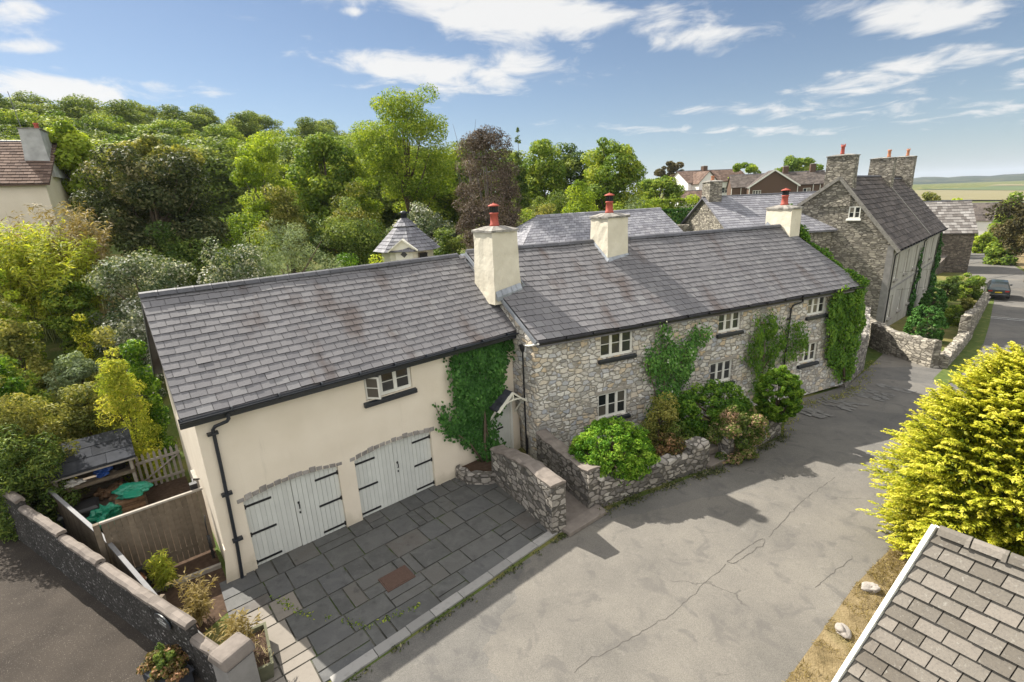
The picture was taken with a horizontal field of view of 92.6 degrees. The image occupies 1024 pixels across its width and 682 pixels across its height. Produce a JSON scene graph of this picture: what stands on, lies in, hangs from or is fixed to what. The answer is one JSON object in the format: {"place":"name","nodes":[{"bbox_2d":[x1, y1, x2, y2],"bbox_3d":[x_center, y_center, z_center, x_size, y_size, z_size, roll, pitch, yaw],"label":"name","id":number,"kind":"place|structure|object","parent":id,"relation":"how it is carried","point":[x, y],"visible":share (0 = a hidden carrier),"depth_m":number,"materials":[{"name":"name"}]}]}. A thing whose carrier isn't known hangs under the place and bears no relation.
{"place":"outdoors","nodes":[
{"label":"outdoors","id":0,"kind":"place"},
{"bbox_2d":[0,536,204,681],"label":"driveway","id":1,"kind":"structure","parent":0,"point":[56,625],"depth_m":10.62,"materials":[{"name":"grey asphalt"}]},
{"bbox_2d":[135,642,194,681],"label":"shrub","id":2,"kind":"object","parent":1,"relation":"on","point":[163,663],"visible":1,"depth_m":9.23,"materials":[{"name":"plant"}]},
{"bbox_2d":[101,476,226,632],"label":"leaf litter path","id":3,"kind":"structure","parent":0,"point":[164,491],"depth_m":12.35,"materials":[{"name":"soil"}]},
{"bbox_2d":[135,444,184,485],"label":"picket gate","id":4,"kind":"structure","parent":3,"relation":"on","point":[163,464],"depth_m":16.16,"materials":[{"name":"grey wood"}]},
{"bbox_2d":[143,548,178,591],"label":"bamboo","id":5,"kind":"object","parent":3,"relation":"on","point":[163,573],"visible":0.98,"depth_m":11.54,"materials":[{"name":"green plant"}]},
{"bbox_2d":[165,567,217,626],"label":"shrub","id":6,"kind":"object","parent":3,"relation":"on","point":[196,605],"visible":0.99,"depth_m":10.57,"materials":[{"name":"beige plant"}]},
{"bbox_2d":[0,0,1023,193],"label":"sky","id":7,"kind":"structure","parent":0,"point":[714,84],"materials":[{"name":"blue"}]},
{"bbox_2d":[3,181,1023,681],"bbox_3d":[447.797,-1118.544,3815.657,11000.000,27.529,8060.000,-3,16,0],"label":"ground","id":8,"kind":"structure","parent":0,"point":[53,351],"depth_m":21.23,"materials":[{"name":"green plant"}]},
{"bbox_2d":[0,269,50,369],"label":"garden shrub","id":9,"kind":"object","parent":8,"relation":"on","point":[18,319],"visible":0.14,"depth_m":19.22,"materials":[{"name":"green plant"}]},
{"bbox_2d":[0,354,56,437],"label":"ground shrub","id":10,"kind":"object","parent":8,"relation":"on","point":[31,388],"visible":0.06,"depth_m":16.18,"materials":[{"name":"green plant"}]},
{"bbox_2d":[0,298,57,417],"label":"ground shrub","id":11,"kind":"object","parent":8,"relation":"on","point":[14,339],"visible":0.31,"depth_m":17.43,"materials":[{"name":"green plant"}]},
{"bbox_2d":[0,222,70,340],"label":"bamboo clump","id":12,"kind":"object","parent":8,"relation":"on","point":[3,289],"visible":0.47,"depth_m":20.63,"materials":[{"name":"green plant"}]},
{"bbox_2d":[0,422,80,543],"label":"cypress shrub","id":13,"kind":"object","parent":8,"relation":"on","point":[21,483],"visible":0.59,"depth_m":13.55,"materials":[{"name":"green plant"}]},
{"bbox_2d":[0,217,84,337],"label":"bamboo clump","id":14,"kind":"object","parent":8,"relation":"on","point":[44,235],"visible":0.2,"depth_m":21.07,"materials":[{"name":"green plant"}]},
{"bbox_2d":[0,109,86,136],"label":"woodland tree","id":15,"kind":"object","parent":8,"relation":"on","point":[44,123],"visible":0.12,"depth_m":65.78,"materials":[{"name":"green plant"}]},
{"bbox_2d":[0,375,90,514],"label":"cypress shrub","id":16,"kind":"object","parent":8,"relation":"on","point":[27,422],"visible":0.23,"depth_m":14.35,"materials":[{"name":"green plant"}]},
{"bbox_2d":[0,91,97,259],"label":"tiled house","id":17,"kind":"structure","parent":8,"relation":"on","point":[31,172],"depth_m":29.46,"materials":[{"name":"beige paint"}]},
{"bbox_2d":[0,232,109,342],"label":"bamboo clump","id":18,"kind":"object","parent":8,"relation":"on","point":[42,272],"visible":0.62,"depth_m":20.82,"materials":[{"name":"green plant"}]},
{"bbox_2d":[31,97,96,125],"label":"woodland tree","id":19,"kind":"object","parent":8,"relation":"on","point":[76,110],"visible":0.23,"depth_m":72.81,"materials":[{"name":"green plant"}]},
{"bbox_2d":[40,275,103,353],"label":"garden shrub","id":20,"kind":"object","parent":8,"relation":"on","point":[81,300],"visible":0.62,"depth_m":20.78,"materials":[{"name":"green plant"}]},
{"bbox_2d":[43,120,103,254],"bbox_3d":[-28.993,-9.049,33.346,3.264,11.049,3.015,10,20,37],"label":"sycamore","id":21,"kind":"object","parent":8,"relation":"on","point":[72,151],"visible":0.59,"depth_m":31.74,"materials":[{"name":"green plant"}]},
{"bbox_2d":[42,350,105,425],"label":"ground shrub","id":22,"kind":"object","parent":8,"relation":"on","point":[80,367],"visible":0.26,"depth_m":17.64,"materials":[{"name":"green plant"}]},
{"bbox_2d":[27,201,127,323],"bbox_3d":[-20.182,-3.553,23.009,4.806,5.900,3.335,-3,16,0],"label":"bamboo clump","id":23,"kind":"object","parent":8,"relation":"on","point":[79,224],"visible":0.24,"depth_m":22.53,"materials":[{"name":"green plant"}]},
{"bbox_2d":[47,381,132,443],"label":"ground shrub","id":24,"kind":"object","parent":8,"relation":"on","point":[78,421],"visible":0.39,"depth_m":16.13,"materials":[{"name":"green plant"}]},
{"bbox_2d":[45,427,139,505],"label":"log store","id":25,"kind":"structure","parent":8,"relation":"on","point":[103,450],"depth_m":15.14,"materials":[{"name":"wood"}]},
{"bbox_2d":[78,113,135,141],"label":"woodland tree","id":26,"kind":"object","parent":8,"relation":"on","point":[109,128],"visible":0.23,"depth_m":70.36,"materials":[{"name":"green plant"}]},
{"bbox_2d":[41,481,200,632],"bbox_3d":[-11.350,5.144,12.938,14.170,1.418,0.326,8,19,32],"label":"capped fence","id":27,"kind":"object","parent":8,"relation":"on","point":[78,526],"visible":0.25,"depth_m":12.58,"materials":[{"name":"wood"}]},
{"bbox_2d":[88,99,155,131],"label":"woodland tree","id":28,"kind":"object","parent":8,"relation":"on","point":[129,114],"visible":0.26,"depth_m":75.97,"materials":[{"name":"green plant"}]},
{"bbox_2d":[91,347,167,484],"bbox_3d":[-12.512,2.723,15.989,1.653,5.230,1.540,10,20,38],"label":"broom shrub","id":29,"kind":"object","parent":8,"relation":"on","point":[122,385],"visible":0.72,"depth_m":15.75,"materials":[{"name":"yellow plant"}]},
{"bbox_2d":[0,484,260,681],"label":"boundary wall","id":30,"kind":"structure","parent":8,"relation":"on","point":[130,601],"depth_m":10.36,"materials":[{"name":"grey stone"}]},
{"bbox_2d":[80,249,196,368],"bbox_3d":[-15.703,-1.349,21.106,5.459,5.180,3.486,-3,16,0],"label":"elaeagnus","id":31,"kind":"object","parent":8,"relation":"on","point":[119,273],"visible":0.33,"depth_m":20.25,"materials":[{"name":"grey plant"}]},
{"bbox_2d":[112,309,167,400],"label":"ground shrub","id":32,"kind":"object","parent":8,"relation":"on","point":[139,334],"visible":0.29,"depth_m":19.25,"materials":[{"name":"green plant"}]},
{"bbox_2d":[68,142,230,285],"bbox_3d":[-18.743,-5.985,26.318,7.480,9.018,5.579,-3,16,0],"label":"hawthorn","id":33,"kind":"object","parent":8,"relation":"on","point":[164,190],"visible":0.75,"depth_m":24.98,"materials":[{"name":"green plant"}]},
{"bbox_2d":[118,338,180,461],"bbox_3d":[-12.768,2.301,17.228,1.269,4.962,0.945,-3,16,0],"label":"climbing shrub","id":34,"kind":"object","parent":8,"relation":"on","point":[137,370],"visible":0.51,"depth_m":16.98,"materials":[{"name":"green plant"}]},
{"bbox_2d":[95,134,204,224],"bbox_3d":[-20.890,-7.342,29.587,5.429,9.700,4.318,-3,16,0],"label":"hawthorn","id":35,"kind":"object","parent":8,"relation":"on","point":[151,143],"visible":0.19,"depth_m":28.18,"materials":[{"name":"green plant"}]},
{"bbox_2d":[92,487,215,576],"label":"fence","id":36,"kind":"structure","parent":8,"relation":"on","point":[111,532],"depth_m":12.15,"materials":[{"name":"brown wood"}]},
{"bbox_2d":[120,119,199,143],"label":"woodland tree","id":37,"kind":"object","parent":8,"relation":"on","point":[150,129],"visible":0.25,"depth_m":72.77,"materials":[{"name":"green plant"}]},
{"bbox_2d":[129,220,212,291],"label":"garden shrub","id":38,"kind":"object","parent":8,"relation":"on","point":[185,251],"visible":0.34,"depth_m":24.28,"materials":[{"name":"green plant"}]},
{"bbox_2d":[148,104,211,139],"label":"woodland tree","id":39,"kind":"object","parent":8,"relation":"on","point":[173,112],"visible":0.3,"depth_m":80.37,"materials":[{"name":"green plant"}]},
{"bbox_2d":[175,136,267,242],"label":"woodland tree","id":40,"kind":"object","parent":8,"relation":"on","point":[217,168],"visible":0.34,"depth_m":50.76,"materials":[{"name":"green plant"}]},
{"bbox_2d":[195,236,266,283],"bbox_3d":[-12.272,-1.209,22.263,4.582,7.076,2.983,-3,16,0],"label":"elaeagnus","id":41,"kind":"object","parent":8,"relation":"on","point":[241,273],"visible":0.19,"depth_m":21.24,"materials":[{"name":"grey plant"}]},
{"bbox_2d":[215,189,283,279],"bbox_3d":[-17.288,-6.501,31.932,4.374,6.556,3.794,-8,17,-17],"label":"garden shrub","id":42,"kind":"object","parent":8,"relation":"on","point":[234,241],"visible":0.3,"depth_m":31.47,"materials":[{"name":"green plant"}]},
{"bbox_2d":[227,131,295,269],"bbox_3d":[-18.316,-9.896,36.132,4.199,10.471,4.105,-3,16,0],"label":"birch","id":43,"kind":"object","parent":8,"relation":"on","point":[255,171],"visible":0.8,"depth_m":35.13,"materials":[{"name":"green plant"}]},
{"bbox_2d":[254,183,319,273],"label":"garden shrub","id":44,"kind":"object","parent":8,"relation":"on","point":[285,213],"visible":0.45,"depth_m":33.40,"materials":[{"name":"green plant"}]},
{"bbox_2d":[238,219,343,276],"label":"willow shrub","id":45,"kind":"object","parent":8,"relation":"on","point":[272,266],"visible":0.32,"depth_m":24.34,"materials":[{"name":"green plant"}]},
{"bbox_2d":[285,131,361,261],"bbox_3d":[-15.604,-11.899,41.648,6.622,10.854,5.718,-3,16,0],"label":"lime tree","id":46,"kind":"object","parent":8,"relation":"on","point":[319,186],"visible":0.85,"depth_m":39.95,"materials":[{"name":"green plant"}]},
{"bbox_2d":[138,253,525,582],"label":"garage house","id":47,"kind":"structure","parent":8,"relation":"on","point":[312,396],"depth_m":13.04,"materials":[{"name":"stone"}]},
{"bbox_2d":[243,480,301,564],"bbox_3d":[-6.072,4.592,12.420,1.136,2.025,0.075,-16,20,-38],"label":"garage door","id":48,"kind":"structure","parent":47,"relation":"in","point":[271,516],"depth_m":12.42,"materials":[{"name":"paint"}]},
{"bbox_2d":[290,467,346,544],"bbox_3d":[-5.151,4.347,13.121,1.216,2.025,0.140,-16,20,-38],"label":"garage door","id":49,"kind":"structure","parent":47,"relation":"in","point":[317,497],"depth_m":13.09,"materials":[{"name":"paint"}]},
{"bbox_2d":[354,443,398,516],"bbox_3d":[-3.929,4.004,14.149,1.207,2.005,0.075,-16,20,-38],"label":"garage door","id":50,"kind":"structure","parent":47,"relation":"in","point":[375,470],"depth_m":14.15,"materials":[{"name":"paint"}]},
{"bbox_2d":[363,367,417,407],"bbox_3d":[-3.408,1.235,13.684,1.610,0.890,0.455,-16,20,-38],"label":"window","id":51,"kind":"structure","parent":47,"relation":"in","point":[375,387],"depth_m":13.78,"materials":[{"name":"white paint"}]},
{"bbox_2d":[391,432,434,500],"bbox_3d":[-2.970,3.744,14.893,1.267,2.005,0.118,-16,20,-38],"label":"garage door","id":52,"kind":"structure","parent":47,"relation":"in","point":[412,457],"depth_m":14.88,"materials":[{"name":"paint"}]},
{"bbox_2d":[432,339,515,462],"bbox_3d":[-0.813,2.081,15.709,3.642,4.458,0.818,-16,20,-38],"label":"ivy","id":53,"kind":"object","parent":47,"relation":"attached to","point":[469,427],"visible":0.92,"depth_m":15.69,"materials":[{"name":"green plant"}]},
{"bbox_2d":[298,196,386,271],"bbox_3d":[-11.608,-6.810,33.506,6.076,5.909,5.348,-3,16,0],"label":"hedge shrub","id":54,"kind":"object","parent":8,"relation":"on","point":[356,232],"visible":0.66,"depth_m":32.46,"materials":[{"name":"green plant"}]},
{"bbox_2d":[319,181,386,266],"bbox_3d":[-11.583,-7.919,36.342,5.062,7.596,3.856,-11,18,-27],"label":"viburnum","id":55,"kind":"object","parent":8,"relation":"on","point":[341,212],"visible":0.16,"depth_m":35.55,"materials":[{"name":"green plant"}]},
{"bbox_2d":[219,478,546,681],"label":"flagstone paving","id":56,"kind":"structure","parent":8,"relation":"on","point":[309,590],"depth_m":12.18,"materials":[{"name":"grey stone"}]},
{"bbox_2d":[239,591,320,681],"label":"pale paving","id":57,"kind":"structure","parent":56,"relation":"on","point":[281,637],"depth_m":10.06,"materials":[{"name":"beige stone"}]},
{"bbox_2d":[249,621,273,681],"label":"planter box","id":58,"kind":"object","parent":57,"relation":"on","point":[262,651],"visible":0.36,"depth_m":9.57,"materials":[{"name":"wood"}]},
{"bbox_2d":[202,607,262,650],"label":"dry bamboo","id":59,"kind":"object","parent":58,"relation":"on","point":[233,623],"visible":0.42,"depth_m":9.36,"materials":[{"name":"beige plant"}]},
{"bbox_2d":[348,83,463,216],"bbox_3d":[-8.483,-13.641,40.753,9.109,14.405,7.599,-3,16,0],"label":"ash tree","id":60,"kind":"object","parent":8,"relation":"on","point":[386,156],"visible":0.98,"depth_m":39.24,"materials":[{"name":"green plant"}]},
{"bbox_2d":[373,211,439,261],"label":"summer house","id":61,"kind":"structure","parent":8,"relation":"on","point":[405,238],"depth_m":28.80,"materials":[{"name":"beige paint"}]},
{"bbox_2d":[385,201,453,255],"bbox_3d":[-6.553,-7.320,35.586,5.342,5.574,4.920,-3,16,0],"label":"viburnum","id":62,"kind":"object","parent":8,"relation":"on","point":[424,223],"visible":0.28,"depth_m":34.66,"materials":[{"name":"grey plant"}]},
{"bbox_2d":[330,531,557,681],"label":"kerb","id":63,"kind":"structure","parent":8,"relation":"on","point":[372,655],"depth_m":10.66,"materials":[{"name":"concrete"}]},
{"bbox_2d":[402,147,497,237],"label":"woodland tree","id":64,"kind":"object","parent":8,"relation":"on","point":[452,213],"visible":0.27,"depth_m":54.25,"materials":[{"name":"green plant"}]},
{"bbox_2d":[456,459,495,484],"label":"planter wall","id":65,"kind":"structure","parent":8,"relation":"on","point":[475,472],"depth_m":15.51,"materials":[{"name":"stone"}]},
{"bbox_2d":[438,141,532,227],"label":"woodland tree","id":66,"kind":"object","parent":8,"relation":"on","point":[510,156],"visible":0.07,"depth_m":54.16,"materials":[{"name":"green plant"}]},
{"bbox_2d":[452,124,522,248],"bbox_3d":[-1.321,-6.156,28.382,4.150,11.919,4.332,-3,16,0],"label":"copper beech","id":67,"kind":"object","parent":8,"relation":"on","point":[482,141],"visible":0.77,"depth_m":26.91,"materials":[{"name":"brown plant"}]},
{"bbox_2d":[490,444,565,533],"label":"garden wall","id":68,"kind":"structure","parent":8,"relation":"on","point":[535,489],"depth_m":13.57,"materials":[{"name":"stone"}]},
{"bbox_2d":[520,138,566,214],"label":"beech","id":69,"kind":"object","parent":8,"relation":"on","point":[542,174],"visible":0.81,"depth_m":48.06,"materials":[{"name":"green plant"}]},
{"bbox_2d":[536,429,600,507],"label":"garden wall","id":70,"kind":"structure","parent":8,"relation":"on","point":[581,479],"depth_m":14.51,"materials":[{"name":"stone"}]},
{"bbox_2d":[553,142,591,212],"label":"beech","id":71,"kind":"object","parent":8,"relation":"on","point":[574,164],"visible":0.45,"depth_m":50.62,"materials":[{"name":"green plant"}]},
{"bbox_2d":[562,491,606,536],"bbox_3d":[1.454,4.770,14.112,1.504,0.152,2.092,-15,20,-36],"label":"doorstep","id":72,"kind":"object","parent":8,"relation":"on","point":[580,516],"visible":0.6,"depth_m":13.60,"materials":[{"name":"grey stone"}]},
{"bbox_2d":[580,137,647,210],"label":"maple","id":73,"kind":"object","parent":8,"relation":"on","point":[602,178],"visible":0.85,"depth_m":44.27,"materials":[{"name":"green plant"}]},
{"bbox_2d":[599,436,709,506],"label":"garden wall","id":74,"kind":"structure","parent":8,"relation":"on","point":[688,461],"depth_m":14.96,"materials":[{"name":"stone"}]},
{"bbox_2d":[633,175,685,213],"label":"garden tree","id":75,"kind":"object","parent":8,"relation":"on","point":[669,188],"visible":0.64,"depth_m":59.72,"materials":[{"name":"green plant"}]},
{"bbox_2d":[464,188,864,459],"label":"stone cottage","id":76,"kind":"structure","parent":8,"relation":"on","point":[588,302],"depth_m":18.23,"materials":[{"name":"stone"}]},
{"bbox_2d":[598,389,630,418],"bbox_3d":[3.578,2.315,17.363,1.420,1.110,0.250,-10,17,-23],"label":"window","id":77,"kind":"structure","parent":76,"relation":"in","point":[612,403],"depth_m":17.44,"materials":[{"name":"white paint"}]},
{"bbox_2d":[598,331,636,364],"bbox_3d":[3.599,0.149,16.797,1.550,1.080,0.250,-10,17,-23],"label":"window","id":78,"kind":"structure","parent":76,"relation":"in","point":[621,343],"depth_m":16.86,"materials":[{"name":"white paint"}]},
{"bbox_2d":[639,321,712,430],"bbox_3d":[6.038,1.272,17.913,3.205,4.418,0.462,-10,17,-23],"label":"climbing rose","id":79,"kind":"object","parent":76,"relation":"attached to","point":[669,368],"visible":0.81,"depth_m":17.79,"materials":[{"name":"green plant"}]},
{"bbox_2d":[740,308,810,394],"bbox_3d":[10.938,0.548,19.993,4.105,3.930,0.512,-10,17,-23],"label":"wisteria","id":80,"kind":"object","parent":76,"relation":"attached to","point":[762,337],"visible":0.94,"depth_m":19.81,"materials":[{"name":"green plant"}]},
{"bbox_2d":[823,284,867,383],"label":"ivy","id":81,"kind":"object","parent":76,"relation":"attached to","point":[854,306],"visible":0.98,"depth_m":21.51,"materials":[{"name":"green plant"}]},
{"bbox_2d":[604,413,750,466],"bbox_3d":[5.815,3.637,16.974,8.377,0.036,2.271,-10,18,-25],"label":"garden bed","id":82,"kind":"object","parent":8,"relation":"on","point":[662,443],"depth_m":17.18,"materials":[{"name":"soil"}]},
{"bbox_2d":[567,415,660,485],"bbox_3d":[3.025,3.459,14.822,2.716,2.245,2.134,-3,16,0],"label":"mounded shrub","id":83,"kind":"object","parent":82,"relation":"on","point":[584,445],"visible":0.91,"depth_m":14.18,"materials":[{"name":"green plant"}]},
{"bbox_2d":[640,391,680,446],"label":"tangled shrub","id":84,"kind":"object","parent":82,"relation":"on","point":[666,413],"visible":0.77,"depth_m":16.85,"materials":[{"name":"green plant"}]},
{"bbox_2d":[670,378,753,437],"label":"bush","id":85,"kind":"object","parent":82,"relation":"on","point":[690,400],"visible":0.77,"depth_m":16.87,"materials":[{"name":"green plant"}]},
{"bbox_2d":[704,404,769,463],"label":"coppery shrub","id":86,"kind":"object","parent":82,"relation":"on","point":[735,424],"visible":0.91,"depth_m":15.86,"materials":[{"name":"green plant"}]},
{"bbox_2d":[672,166,744,194],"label":"white house","id":87,"kind":"structure","parent":8,"relation":"on","point":[691,179],"depth_m":102.98,"materials":[{"name":"white paint"}]},
{"bbox_2d":[680,176,837,251],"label":"slate cottage","id":88,"kind":"structure","parent":8,"relation":"on","point":[714,208],"depth_m":37.83,"materials":[{"name":"stone"}]},
{"bbox_2d":[726,163,824,194],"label":"gabled bungalow","id":89,"kind":"object","parent":8,"relation":"on","point":[777,181],"visible":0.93,"depth_m":76.54,"materials":[{"name":"stone"}]},
{"bbox_2d":[752,365,805,436],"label":"round shrub","id":90,"kind":"object","parent":8,"relation":"on","point":[785,380],"visible":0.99,"depth_m":16.79,"materials":[{"name":"green plant"}]},
{"bbox_2d":[797,143,947,325],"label":"stone house","id":91,"kind":"structure","parent":8,"relation":"on","point":[883,219],"depth_m":36.05,"materials":[{"name":"grey stone"}]},
{"bbox_2d":[781,490,1020,681],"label":"dry grass verge","id":92,"kind":"structure","parent":8,"relation":"on","point":[824,661],"depth_m":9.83,"materials":[{"name":"beige plant"}]},
{"bbox_2d":[868,317,941,367],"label":"garden wall","id":93,"kind":"structure","parent":8,"relation":"on","point":[890,341],"depth_m":27.54,"materials":[{"name":"stone"}]},
{"bbox_2d":[903,304,949,343],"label":"clipped bush","id":94,"kind":"object","parent":8,"relation":"on","point":[937,318],"visible":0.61,"depth_m":31.52,"materials":[{"name":"green plant"}]},
{"bbox_2d":[832,524,1023,681],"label":"tiled outbuilding","id":95,"kind":"structure","parent":8,"relation":"on","point":[950,608],"depth_m":5.68,"materials":[{"name":"tile"}]},
{"bbox_2d":[855,341,1023,559],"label":"golden conifer","id":96,"kind":"object","parent":8,"relation":"on","point":[970,445],"visible":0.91,"depth_m":10.41,"materials":[{"name":"yellow plant"}]},
{"bbox_2d":[923,200,977,272],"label":"stone barn","id":97,"kind":"structure","parent":8,"relation":"on","point":[957,218],"depth_m":68.42,"materials":[{"name":"stone"}]},
{"bbox_2d":[982,198,1023,255],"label":"plum tree","id":98,"kind":"object","parent":8,"relation":"on","point":[1011,229],"visible":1,"depth_m":54.26,"materials":[{"name":"green plant"}]},
{"bbox_2d":[982,191,1023,265],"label":"field tree","id":99,"kind":"object","parent":8,"relation":"on","point":[998,252],"visible":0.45,"depth_m":73.24,"materials":[{"name":"green plant"}]},
{"bbox_2d":[347,251,1023,681],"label":"road","id":100,"kind":"structure","parent":0,"point":[585,597],"depth_m":11.40,"materials":[{"name":"grey asphalt"}]},
{"bbox_2d":[599,433,790,517],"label":"wall foot weeds","id":101,"kind":"object","parent":100,"relation":"on","point":[708,472],"depth_m":15.26,"materials":[{"name":"green plant"}]},
{"bbox_2d":[800,384,915,417],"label":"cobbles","id":102,"kind":"object","parent":100,"relation":"on","point":[815,411],"visible":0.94,"depth_m":21.04,"materials":[{"name":"grey stone"}]},
{"bbox_2d":[784,353,933,430],"bbox_3d":[16.565,2.156,22.928,16.657,1.131,2.833,-15,20,-37],"label":"lane side","id":103,"kind":"object","parent":100,"relation":"attached to","point":[888,367],"visible":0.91,"depth_m":23.68,"materials":[{"name":"concrete"}]},
{"bbox_2d":[933,296,994,384],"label":"grass verge","id":104,"kind":"object","parent":100,"relation":"on","point":[973,345],"depth_m":30.43,"materials":[{"name":"green plant"}]},
{"bbox_2d":[622,174,1023,194],"bbox_3d":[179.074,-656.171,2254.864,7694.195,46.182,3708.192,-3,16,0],"label":"hills","id":105,"kind":"structure","parent":0,"point":[966,179],"depth_m":1755.43,"materials":[{"name":"green plant"}]},
{"bbox_2d":[914,189,1023,199],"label":"stubble field","id":106,"kind":"structure","parent":0,"point":[976,194],"depth_m":444.60,"materials":[{"name":"beige plant"}]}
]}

